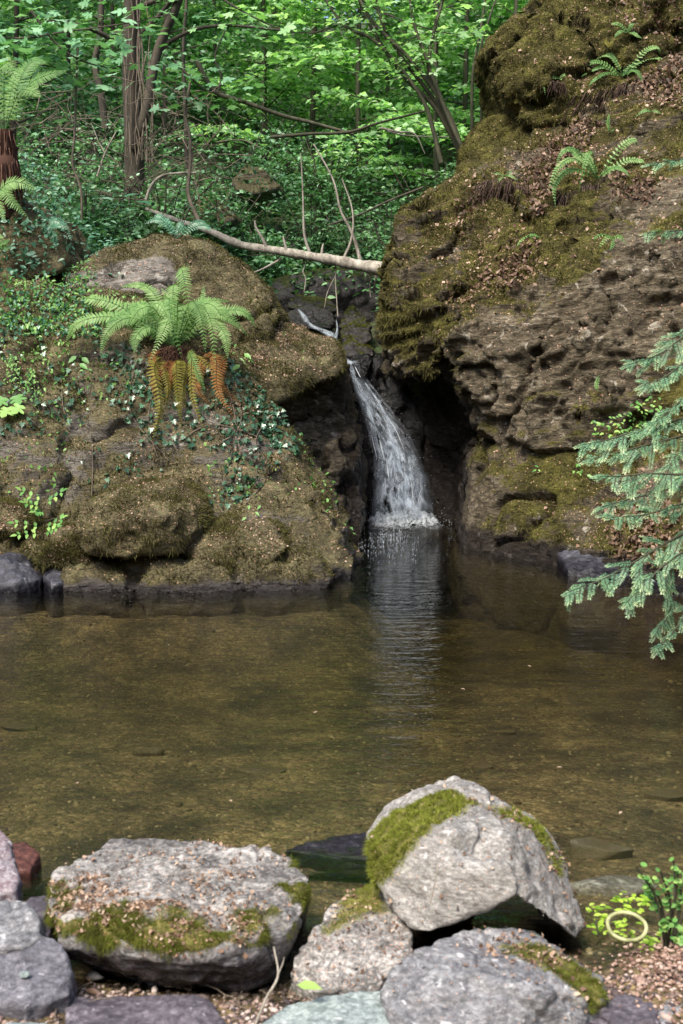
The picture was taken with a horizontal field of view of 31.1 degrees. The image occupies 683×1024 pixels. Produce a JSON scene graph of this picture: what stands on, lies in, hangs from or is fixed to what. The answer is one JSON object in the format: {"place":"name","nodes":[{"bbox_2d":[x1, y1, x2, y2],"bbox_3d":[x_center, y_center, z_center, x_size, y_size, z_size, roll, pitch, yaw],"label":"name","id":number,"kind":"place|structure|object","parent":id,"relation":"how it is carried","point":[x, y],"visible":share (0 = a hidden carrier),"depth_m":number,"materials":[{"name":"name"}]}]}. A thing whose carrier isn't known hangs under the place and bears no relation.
{"place":"outdoors","nodes":[
{"label":"outdoors","id":0,"kind":"place"},
{"bbox_2d":[0,0,682,1023],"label":"ground","id":1,"kind":"structure","parent":0,"point":[652,828],"depth_m":6.31,"materials":[{"name":"soil"}]},
{"bbox_2d":[0,829,22,901],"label":"edge stone","id":2,"kind":"object","parent":1,"relation":"on","point":[11,884],"visible":0.57,"depth_m":3.44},
{"bbox_2d":[0,552,44,616],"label":"angular stone","id":3,"kind":"object","parent":1,"relation":"on","point":[19,575],"visible":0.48,"depth_m":8.51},
{"bbox_2d":[0,900,44,953],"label":"grey stone","id":4,"kind":"object","parent":1,"relation":"on","point":[21,927],"visible":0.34,"depth_m":3.14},
{"bbox_2d":[13,842,41,894],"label":"red stone","id":5,"kind":"object","parent":1,"relation":"on","point":[28,860],"visible":0.55,"depth_m":3.88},
{"bbox_2d":[0,896,76,1020],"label":"stone","id":6,"kind":"object","parent":1,"relation":"on","point":[47,987],"depth_m":2.98,"materials":[{"name":"stone"}]},
{"bbox_2d":[43,565,63,617],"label":"angular stone","id":7,"kind":"object","parent":1,"relation":"on","point":[53,583],"visible":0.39,"depth_m":8.49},
{"bbox_2d":[14,111,123,222],"bbox_3d":[-3.708,-4.248,15.558,2.375,1.549,1.612,0,7,0],"label":"shrub","id":8,"kind":"object","parent":1,"relation":"on","point":[91,173],"visible":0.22,"depth_m":15.44,"materials":[{"name":"green plant"}]},
{"bbox_2d":[14,150,123,282],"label":"leafy bank","id":9,"kind":"structure","parent":1,"relation":"on","point":[53,193],"depth_m":12.05,"materials":[{"name":"teal plant"}]},
{"bbox_2d":[0,0,181,148],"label":"tree","id":10,"kind":"object","parent":1,"relation":"on","point":[72,6],"visible":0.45,"depth_m":18.39,"materials":[{"name":"green plant"}]},
{"bbox_2d":[30,179,162,253],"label":"shrub","id":11,"kind":"object","parent":1,"relation":"on","point":[94,215],"visible":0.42,"depth_m":13.24,"materials":[{"name":"green plant"}]},
{"bbox_2d":[76,0,120,128],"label":"sapling","id":12,"kind":"object","parent":1,"relation":"on","point":[98,81],"visible":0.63,"depth_m":15.40,"materials":[{"name":"brown plant"}]},
{"bbox_2d":[0,0,213,135],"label":"tree","id":13,"kind":"object","parent":1,"relation":"on","point":[68,60],"visible":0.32,"depth_m":19.74,"materials":[{"name":"green plant"}]},
{"bbox_2d":[28,0,197,238],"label":"tree","id":14,"kind":"object","parent":1,"relation":"on","point":[135,113],"visible":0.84,"depth_m":14.48,"materials":[{"name":"brown plant"}]},
{"bbox_2d":[0,23,119,122],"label":"leafy bough","id":15,"kind":"object","parent":14,"relation":"attached to","point":[38,29],"visible":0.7,"depth_m":12.54,"materials":[{"name":"green plant"}]},
{"bbox_2d":[71,47,82,219],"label":"vine stem","id":16,"kind":"object","parent":15,"relation":"hanging from","point":[74,138],"visible":0.9,"depth_m":12.62,"materials":[{"name":"brown plant"}]},
{"bbox_2d":[0,5,182,92],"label":"leafy bough","id":17,"kind":"object","parent":14,"relation":"attached to","point":[83,69],"visible":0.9,"depth_m":12.36,"materials":[{"name":"green plant"}]},
{"bbox_2d":[0,0,204,87],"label":"leafy bough","id":18,"kind":"object","parent":14,"relation":"attached to","point":[121,41],"visible":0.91,"depth_m":12.09,"materials":[{"name":"green plant"}]},
{"bbox_2d":[119,14,264,133],"bbox_3d":[-1.556,-4.530,12.765,1.508,1.066,1.316,0,7,0],"label":"leafy bough","id":19,"kind":"object","parent":14,"relation":"attached to","point":[199,105],"visible":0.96,"depth_m":12.79,"materials":[{"name":"green plant"}]},
{"bbox_2d":[184,82,199,222],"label":"vine stem","id":20,"kind":"object","parent":19,"relation":"hanging from","point":[195,213],"visible":0.98,"depth_m":12.83,"materials":[{"name":"brown plant"}]},
{"bbox_2d":[163,17,280,50],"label":"branch","id":21,"kind":"object","parent":14,"relation":"attached to","point":[181,35],"visible":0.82,"depth_m":14.59,"materials":[{"name":"brown plant"}]},
{"bbox_2d":[195,30,354,137],"bbox_3d":[-0.828,-5.230,15.019,1.847,1.242,0.754,-2,8,-18],"label":"branch","id":22,"kind":"object","parent":14,"relation":"attached to","point":[198,64],"visible":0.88,"depth_m":14.98,"materials":[{"name":"brown plant"}]},
{"bbox_2d":[36,97,190,208],"bbox_3d":[-3.017,-4.748,16.535,2.230,1.535,1.867,0,7,0],"label":"shrub","id":23,"kind":"object","parent":1,"relation":"on","point":[94,158],"visible":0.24,"depth_m":16.44,"materials":[{"name":"green plant"}]},
{"bbox_2d":[24,0,214,113],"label":"tree","id":24,"kind":"object","parent":1,"relation":"on","point":[145,42],"visible":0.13,"depth_m":22.09,"materials":[{"name":"green plant"}]},
{"bbox_2d":[10,76,267,237],"bbox_3d":[-2.511,-4.054,14.087,3.444,2.183,2.428,0,7,0],"label":"twig tangle","id":25,"kind":"object","parent":1,"relation":"on","point":[153,136],"visible":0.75,"depth_m":14.04,"materials":[{"name":"green plant"}]},
{"bbox_2d":[65,995,226,1023],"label":"flat purple stone","id":26,"kind":"object","parent":1,"relation":"on","point":[169,1009],"visible":0.98,"depth_m":2.94,"materials":[{"name":"stone"}]},
{"bbox_2d":[77,159,246,250],"bbox_3d":[-2.138,-3.556,14.493,2.114,1.193,1.630,0,7,0],"label":"shrub","id":27,"kind":"object","parent":1,"relation":"on","point":[177,204],"visible":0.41,"depth_m":14.37,"materials":[{"name":"green plant"}]},
{"bbox_2d":[60,231,290,349],"bbox_3d":[-1.484,-2.005,11.434,2.018,1.273,2.238,0,7,0],"label":"rock outcrop","id":28,"kind":"object","parent":1,"relation":"on","point":[158,261],"visible":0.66,"depth_m":10.89,"materials":[{"name":"stone"}]},
{"bbox_2d":[145,213,210,238],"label":"fern","id":29,"kind":"object","parent":28,"relation":"on","point":[169,225],"visible":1,"depth_m":11.20,"materials":[{"name":"teal plant"}]},
{"bbox_2d":[41,835,313,993],"bbox_3d":[-0.454,1.141,3.410,0.762,0.352,0.764,0,7,0],"label":"flat boulder","id":30,"kind":"object","parent":1,"relation":"on","point":[175,914],"visible":0.96,"depth_m":3.19,"materials":[{"name":"stone"}]},
{"bbox_2d":[0,276,363,618],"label":"mossy rock bank","id":31,"kind":"structure","parent":1,"relation":"on","point":[324,553],"depth_m":9.37,"materials":[{"name":"stone"}]},
{"bbox_2d":[0,394,26,417],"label":"maple seedling","id":32,"kind":"object","parent":31,"relation":"on","point":[17,407],"visible":1,"depth_m":9.42,"materials":[{"name":"green plant"}]},
{"bbox_2d":[0,495,44,538],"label":"mossy rock","id":33,"kind":"object","parent":31,"relation":"on","point":[12,509],"visible":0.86,"depth_m":8.89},
{"bbox_2d":[3,353,43,406],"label":"drooping plant","id":34,"kind":"object","parent":31,"relation":"on","point":[11,360],"visible":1,"depth_m":9.59,"materials":[{"name":"green plant"}]},
{"bbox_2d":[7,487,67,539],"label":"ash seedling","id":35,"kind":"object","parent":31,"relation":"on","point":[37,511],"visible":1,"depth_m":8.41,"materials":[{"name":"green plant"}]},
{"bbox_2d":[0,192,90,284],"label":"earth bank","id":36,"kind":"structure","parent":31,"relation":"on","point":[34,253],"depth_m":10.75,"materials":[{"name":"plant"}]},
{"bbox_2d":[0,176,34,219],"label":"fern","id":37,"kind":"object","parent":36,"relation":"on","point":[8,188],"visible":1,"depth_m":10.38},
{"bbox_2d":[0,56,66,219],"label":"fern","id":38,"kind":"object","parent":36,"relation":"on","point":[9,164],"visible":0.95,"depth_m":10.65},
{"bbox_2d":[20,521,100,571],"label":"mossy rock","id":39,"kind":"object","parent":31,"relation":"on","point":[56,548],"visible":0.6,"depth_m":8.67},
{"bbox_2d":[69,473,214,562],"bbox_3d":[-1.410,0.025,8.995,1.007,0.581,1.293,0,7,0],"label":"mossy boulder","id":40,"kind":"object","parent":31,"relation":"on","point":[136,516],"visible":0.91,"depth_m":8.50,"materials":[{"name":"stone"}]},
{"bbox_2d":[0,323,306,509],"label":"ivy","id":41,"kind":"object","parent":31,"relation":"on","point":[267,431],"visible":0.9,"depth_m":9.54,"materials":[{"name":"green plant"}]},
{"bbox_2d":[66,261,254,439],"bbox_3d":[-1.415,-1.285,9.797,1.432,1.365,0.980,5,9,35],"label":"fern","id":42,"kind":"object","parent":31,"relation":"on","point":[166,370],"visible":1,"depth_m":9.64,"materials":[{"name":"plant"}]},
{"bbox_2d":[0,253,354,533],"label":"herb patch","id":43,"kind":"object","parent":31,"relation":"on","point":[34,332],"visible":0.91,"depth_m":9.94,"materials":[{"name":"green plant"}]},
{"bbox_2d":[181,507,292,571],"bbox_3d":[-0.743,0.199,9.023,0.874,0.481,1.068,0,7,0],"label":"mossy rock","id":44,"kind":"object","parent":31,"relation":"on","point":[227,539],"visible":0.75,"depth_m":8.67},
{"bbox_2d":[229,320,348,405],"bbox_3d":[-0.459,-1.380,11.273,1.070,0.816,2.080,0,7,0],"label":"rock ledge","id":45,"kind":"object","parent":31,"relation":"on","point":[286,372],"visible":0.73,"depth_m":10.72,"materials":[{"name":"stone"}]},
{"bbox_2d":[57,0,312,149],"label":"tree","id":46,"kind":"object","parent":1,"relation":"on","point":[238,34],"visible":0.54,"depth_m":19.61,"materials":[{"name":"green plant"}]},
{"bbox_2d":[152,0,222,168],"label":"sapling","id":47,"kind":"object","parent":1,"relation":"on","point":[182,55],"visible":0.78,"depth_m":16.37,"materials":[{"name":"brown plant"}]},
{"bbox_2d":[117,0,259,113],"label":"tree","id":48,"kind":"object","parent":1,"relation":"on","point":[193,6],"visible":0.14,"depth_m":21.62,"materials":[{"name":"green plant"}]},
{"bbox_2d":[162,183,300,277],"bbox_3d":[-1.494,-3.426,15.149,1.820,1.242,1.835,-4,8,-27],"label":"shrub","id":49,"kind":"object","parent":1,"relation":"on","point":[244,258],"visible":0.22,"depth_m":15.23,"materials":[{"name":"green plant"}]},
{"bbox_2d":[155,117,325,224],"bbox_3d":[-1.455,-4.819,17.558,2.474,1.546,2.078,0,7,0],"label":"shrub","id":50,"kind":"object","parent":1,"relation":"on","point":[268,163],"visible":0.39,"depth_m":17.40,"materials":[{"name":"green plant"}]},
{"bbox_2d":[0,41,483,289],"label":"undergrowth","id":51,"kind":"object","parent":1,"relation":"on","point":[32,107],"visible":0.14,"depth_m":19.95,"materials":[{"name":"green plant"}]},
{"bbox_2d":[177,185,250,242],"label":"shrub","id":52,"kind":"object","parent":51,"relation":"on","point":[233,217],"visible":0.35,"depth_m":14.85,"materials":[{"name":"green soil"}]},
{"bbox_2d":[226,156,294,210],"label":"rock","id":53,"kind":"object","parent":51,"relation":"on","point":[267,187],"visible":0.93,"depth_m":16.50,"materials":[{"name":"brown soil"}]},
{"bbox_2d":[0,0,510,161],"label":"distant woodland","id":54,"kind":"object","parent":1,"relation":"on","point":[448,66],"visible":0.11,"depth_m":26.76,"materials":[{"name":"green plant"}]},
{"bbox_2d":[236,763,285,773],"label":"submerged stone","id":55,"kind":"object","parent":1,"relation":"on","point":[248,768],"visible":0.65,"depth_m":5.53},
{"bbox_2d":[220,217,325,278],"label":"shrub","id":56,"kind":"object","parent":1,"relation":"on","point":[276,266],"visible":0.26,"depth_m":15.44,"materials":[{"name":"green plant"}]},
{"bbox_2d":[158,0,388,178],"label":"tree","id":57,"kind":"object","parent":1,"relation":"on","point":[290,9],"visible":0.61,"depth_m":19.40,"materials":[{"name":"green plant"}]},
{"bbox_2d":[181,0,414,161],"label":"tree","id":58,"kind":"object","parent":1,"relation":"on","point":[339,114],"visible":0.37,"depth_m":23.11,"materials":[{"name":"green plant"}]},
{"bbox_2d":[287,306,335,331],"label":"stream slab","id":59,"kind":"structure","parent":1,"relation":"on","point":[322,318],"depth_m":13.03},
{"bbox_2d":[287,294,338,314],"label":"stream stone","id":60,"kind":"object","parent":59,"relation":"on","point":[298,301],"visible":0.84,"depth_m":13.76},
{"bbox_2d":[255,193,372,273],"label":"shrub","id":61,"kind":"object","parent":1,"relation":"on","point":[309,227],"visible":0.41,"depth_m":16.48,"materials":[{"name":"green plant"}]},
{"bbox_2d":[256,254,383,328],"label":"stream bank","id":62,"kind":"structure","parent":1,"relation":"on","point":[350,284],"depth_m":14.73,"materials":[{"name":"stone"}]},
{"bbox_2d":[274,357,367,596],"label":"recessed rock wall","id":63,"kind":"structure","parent":1,"relation":"on","point":[323,419],"depth_m":11.21,"materials":[{"name":"stone"}]},
{"bbox_2d":[246,115,399,224],"bbox_3d":[-0.268,-5.099,18.678,2.332,1.632,2.170,0,7,0],"label":"shrub","id":64,"kind":"object","parent":1,"relation":"on","point":[314,200],"visible":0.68,"depth_m":18.37,"materials":[{"name":"green plant"}]},
{"bbox_2d":[262,991,389,1023],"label":"pale flat stone","id":65,"kind":"object","parent":1,"relation":"on","point":[359,1007],"visible":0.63,"depth_m":2.91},
{"bbox_2d":[293,209,386,268],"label":"shrub","id":66,"kind":"object","parent":1,"relation":"on","point":[339,242],"visible":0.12,"depth_m":16.56,"materials":[{"name":"green plant"}]},
{"bbox_2d":[0,945,682,1023],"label":"shore gravel","id":67,"kind":"structure","parent":1,"relation":"on","point":[284,990],"depth_m":3.09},
{"bbox_2d":[270,110,425,138],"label":"branch","id":68,"kind":"object","parent":1,"relation":"on","point":[325,133],"visible":0.99,"depth_m":14.54,"materials":[{"name":"brown plant"}]},
{"bbox_2d":[289,883,412,999],"bbox_3d":[0.056,1.168,3.259,0.316,0.241,0.470,5,9,36],"label":"leaning stone","id":69,"kind":"object","parent":1,"relation":"on","point":[360,939],"visible":0.81,"depth_m":3.17,"materials":[{"name":"stone"}]},
{"bbox_2d":[310,197,408,260],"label":"shrub","id":70,"kind":"object","parent":1,"relation":"on","point":[374,240],"visible":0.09,"depth_m":16.30,"materials":[{"name":"green plant"}]},
{"bbox_2d":[247,0,474,202],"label":"tree","id":71,"kind":"object","parent":1,"relation":"on","point":[365,137],"visible":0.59,"depth_m":19.80,"materials":[{"name":"green plant"}]},
{"bbox_2d":[303,1,475,164],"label":"tree","id":72,"kind":"object","parent":1,"relation":"on","point":[362,86],"visible":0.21,"depth_m":22.20,"materials":[{"name":"green plant"}]},
{"bbox_2d":[276,0,510,187],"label":"tree","id":73,"kind":"object","parent":1,"relation":"on","point":[407,47],"visible":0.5,"depth_m":18.82,"materials":[{"name":"green plant"}]},
{"bbox_2d":[347,353,448,592],"bbox_3d":[0.620,-0.494,13.022,1.378,2.470,1.804,0,7,0],"label":"waterfall rock","id":74,"kind":"object","parent":1,"relation":"on","point":[403,405],"visible":0.33,"depth_m":12.36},
{"bbox_2d":[342,338,374,358],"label":"stream stone","id":75,"kind":"object","parent":74,"relation":"on","point":[352,347],"visible":0.82,"depth_m":12.56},
{"bbox_2d":[339,320,372,345],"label":"stream stone","id":76,"kind":"object","parent":75,"relation":"on","point":[356,330],"visible":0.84,"depth_m":12.80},
{"bbox_2d":[351,353,372,379],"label":"wedge stone","id":77,"kind":"object","parent":74,"relation":"on","point":[363,362],"visible":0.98,"depth_m":12.29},
{"bbox_2d":[343,158,456,246],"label":"shrub","id":78,"kind":"object","parent":1,"relation":"on","point":[443,177],"visible":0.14,"depth_m":17.02,"materials":[{"name":"green plant"}]},
{"bbox_2d":[324,0,479,147],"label":"tree","id":79,"kind":"object","parent":1,"relation":"on","point":[465,103],"visible":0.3,"depth_m":21.62,"materials":[{"name":"green plant"}]},
{"bbox_2d":[372,0,528,149],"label":"tree","id":80,"kind":"object","parent":1,"relation":"on","point":[515,6],"visible":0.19,"depth_m":17.79,"materials":[{"name":"green plant"}]},
{"bbox_2d":[449,0,506,130],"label":"sapling","id":81,"kind":"object","parent":1,"relation":"on","point":[478,42],"visible":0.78,"depth_m":14.45,"materials":[{"name":"brown plant"}]},
{"bbox_2d":[380,926,610,1023],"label":"rounded boulder","id":82,"kind":"object","parent":1,"relation":"on","point":[488,975],"visible":0.99,"depth_m":2.91,"materials":[{"name":"stone"}]},
{"bbox_2d":[361,775,586,937],"bbox_3d":[0.363,1.004,3.529,0.628,0.418,0.740,0,7,0],"label":"tilted boulder","id":83,"kind":"object","parent":82,"relation":"on","point":[485,848],"visible":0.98,"depth_m":3.29,"materials":[{"name":"grey stone"}]},
{"bbox_2d":[373,54,682,671],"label":"rock cliff","id":84,"kind":"structure","parent":1,"relation":"on","point":[505,375],"depth_m":10.27,"materials":[{"name":"stone"}]},
{"bbox_2d":[145,144,381,316],"bbox_3d":[-0.718,-3.050,13.440,3.148,1.829,0.305,3,8,21],"label":"fallen log","id":85,"kind":"object","parent":84,"relation":"on","point":[367,267],"visible":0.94,"depth_m":13.26,"materials":[{"name":"brown wood"}]},
{"bbox_2d":[283,0,468,162],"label":"hazel shrub","id":86,"kind":"object","parent":84,"relation":"on","point":[441,109],"visible":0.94,"depth_m":13.47,"materials":[{"name":"green plant"}]},
{"bbox_2d":[169,0,347,68],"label":"leafy bough","id":87,"kind":"object","parent":86,"relation":"attached to","point":[287,28],"visible":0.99,"depth_m":13.43,"materials":[{"name":"green plant"}]},
{"bbox_2d":[349,0,523,65],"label":"leafy bough","id":88,"kind":"object","parent":86,"relation":"attached to","point":[460,33],"visible":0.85,"depth_m":13.61,"materials":[{"name":"green plant"}]},
{"bbox_2d":[453,112,531,173],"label":"mossy boulder","id":89,"kind":"object","parent":84,"relation":"on","point":[487,137],"visible":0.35,"depth_m":12.54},
{"bbox_2d":[466,171,527,204],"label":"fern","id":90,"kind":"object","parent":84,"relation":"on","point":[484,187],"visible":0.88,"depth_m":11.28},
{"bbox_2d":[451,0,682,575],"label":"leaf litter","id":91,"kind":"object","parent":84,"relation":"on","point":[572,128],"visible":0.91,"depth_m":11.18,"materials":[{"name":"brown plant"}]},
{"bbox_2d":[473,0,682,130],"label":"overhanging boulder","id":92,"kind":"object","parent":84,"relation":"on","point":[528,53],"visible":0.81,"depth_m":12.23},
{"bbox_2d":[548,138,644,210],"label":"fern","id":93,"kind":"object","parent":84,"relation":"on","point":[586,156],"visible":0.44,"depth_m":10.92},
{"bbox_2d":[532,396,665,476],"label":"creeper","id":94,"kind":"object","parent":84,"relation":"attached to","point":[637,406],"visible":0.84,"depth_m":9.57,"materials":[{"name":"green plant"}]},
{"bbox_2d":[557,45,662,128],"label":"fern","id":95,"kind":"object","parent":84,"relation":"on","point":[621,88],"visible":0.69,"depth_m":12.04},
{"bbox_2d":[570,836,633,859],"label":"submerged stone","id":96,"kind":"object","parent":1,"relation":"on","point":[594,848],"visible":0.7,"depth_m":4.37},
{"bbox_2d":[570,875,658,897],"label":"submerged stone","id":97,"kind":"object","parent":1,"relation":"on","point":[610,885],"visible":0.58,"depth_m":3.93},
{"bbox_2d":[561,158,682,659],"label":"yew tree","id":98,"kind":"object","parent":1,"relation":"on","point":[662,488],"visible":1,"depth_m":6.07,"materials":[{"name":"green plant"}]},
{"bbox_2d":[605,910,648,942],"bbox_3d":[0.768,1.114,3.304,0.114,0.048,0.098,0,7,0],"label":"hoop","id":99,"kind":"object","parent":1,"relation":"on","point":[620,938],"visible":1,"depth_m":3.30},
{"bbox_2d":[598,995,660,1023],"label":"dark purple stone","id":100,"kind":"object","parent":1,"relation":"on","point":[628,1011],"visible":0.92,"depth_m":2.93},
{"bbox_2d":[578,932,682,1023],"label":"fallen leaves","id":101,"kind":"object","parent":1,"relation":"on","point":[664,954],"visible":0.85,"depth_m":3.13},
{"bbox_2d":[636,857,682,947],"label":"leafy herb","id":102,"kind":"object","parent":1,"relation":"on","point":[650,892],"visible":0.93,"depth_m":3.25,"materials":[{"name":"green plant"}]},
{"bbox_2d":[644,789,682,801],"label":"submerged stone","id":103,"kind":"object","parent":1,"relation":"on","point":[671,795],"visible":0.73,"depth_m":5.10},
{"bbox_2d":[0,519,682,847],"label":"water","id":104,"kind":"structure","parent":0,"point":[453,556],"depth_m":7.77,"materials":[{"name":"liquid"}]},
{"bbox_2d":[286,832,369,876],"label":"wet stone","id":105,"kind":"object","parent":104,"relation":"in","point":[341,854],"visible":0.63,"depth_m":4.02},
{"bbox_2d":[556,550,628,632],"bbox_3d":[1.935,0.569,9.423,0.573,0.600,0.904,0,7,0],"label":"waterline rock","id":106,"kind":"object","parent":104,"relation":"in","point":[575,564],"visible":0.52,"depth_m":9.09,"materials":[{"name":"grey stone"}]},
{"bbox_2d":[585,891,671,951],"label":"plant","id":107,"kind":"object","parent":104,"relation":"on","point":[599,927],"visible":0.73,"depth_m":3.50,"materials":[{"name":"green plant"}]},
{"bbox_2d":[643,578,682,643],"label":"waterline rock","id":108,"kind":"object","parent":104,"relation":"in","point":[661,616],"visible":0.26,"depth_m":8.66,"materials":[{"name":"grey stone"}]},
{"bbox_2d":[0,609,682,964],"bbox_3d":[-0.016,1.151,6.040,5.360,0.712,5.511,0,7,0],"label":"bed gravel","id":109,"kind":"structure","parent":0,"point":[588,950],"depth_m":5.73,"materials":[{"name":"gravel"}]},
{"bbox_2d":[349,361,451,567],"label":"waterfall","id":110,"kind":"structure","parent":0,"point":[394,444],"depth_m":11.85,"materials":[{"name":"white liquid"}]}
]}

